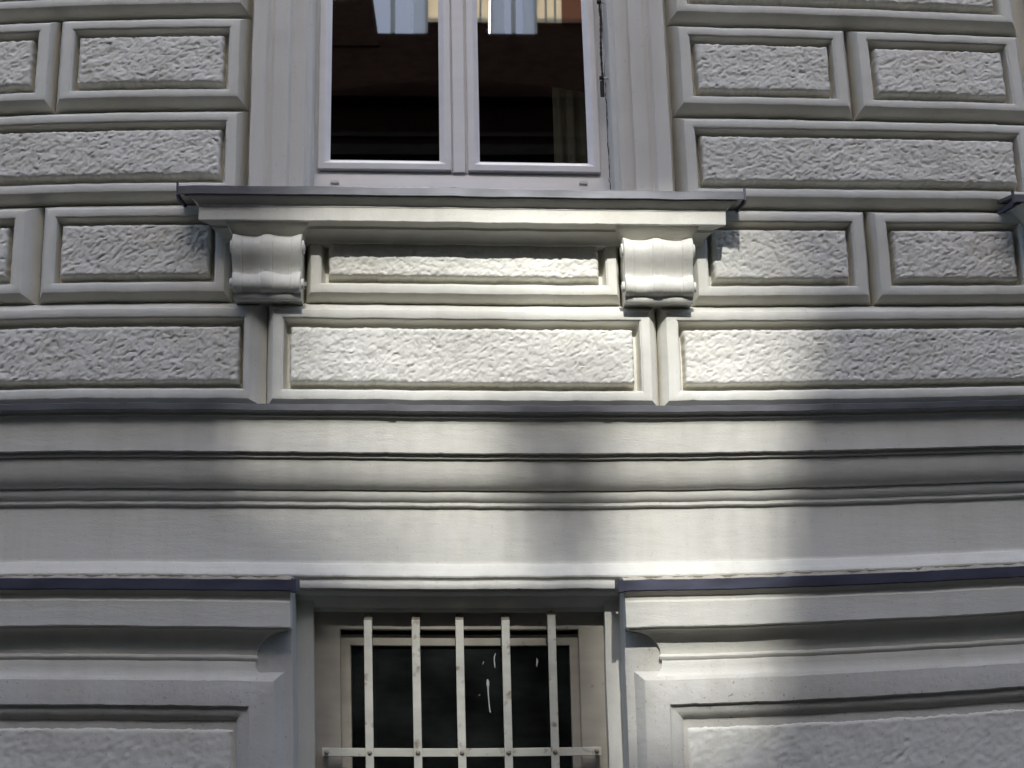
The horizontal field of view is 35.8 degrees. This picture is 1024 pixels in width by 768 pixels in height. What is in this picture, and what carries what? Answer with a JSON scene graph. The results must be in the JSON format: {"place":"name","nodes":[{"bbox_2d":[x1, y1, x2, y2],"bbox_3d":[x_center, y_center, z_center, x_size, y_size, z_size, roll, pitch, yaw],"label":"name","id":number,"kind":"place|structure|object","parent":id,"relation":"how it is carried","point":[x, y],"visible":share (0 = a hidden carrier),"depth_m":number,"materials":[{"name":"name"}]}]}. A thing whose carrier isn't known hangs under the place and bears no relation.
{"place":"outdoors","nodes":[
{"label":"outdoors","id":0,"kind":"place"},
{"bbox_2d":[0,0,1023,767],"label":"townhouse","id":1,"kind":"structure","parent":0,"point":[686,402],"depth_m":5.73,"materials":[{"name":"paint"}]},
{"bbox_2d":[322,610,600,767],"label":"window grille","id":2,"kind":"object","parent":1,"relation":"attached to","point":[461,752],"depth_m":5.53,"materials":[{"name":"metal"}]},
{"bbox_2d":[315,612,607,767],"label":"cellar window","id":3,"kind":"structure","parent":1,"relation":"in","point":[339,636],"depth_m":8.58,"materials":[{"name":"paint"}]},
{"bbox_2d":[314,0,610,189],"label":"window","id":4,"kind":"structure","parent":1,"relation":"in","point":[409,93],"depth_m":6.23,"materials":[{"name":"white plastic"}]},
{"bbox_2d":[552,93,587,163],"bbox_3d":[0.249,-2.184,6.586,0.220,3.276,0.051,0,-13,-2],"label":"curtain","id":5,"kind":"object","parent":1,"relation":"hanging from","point":[569,129],"visible":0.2,"depth_m":6.32,"materials":[{"name":"fabric"}]},
{"bbox_2d":[597,0,607,96],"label":"iron rod","id":6,"kind":"object","parent":1,"relation":"attached to","point":[601,77],"visible":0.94,"depth_m":6.15,"materials":[{"name":"white paint"}]}
]}

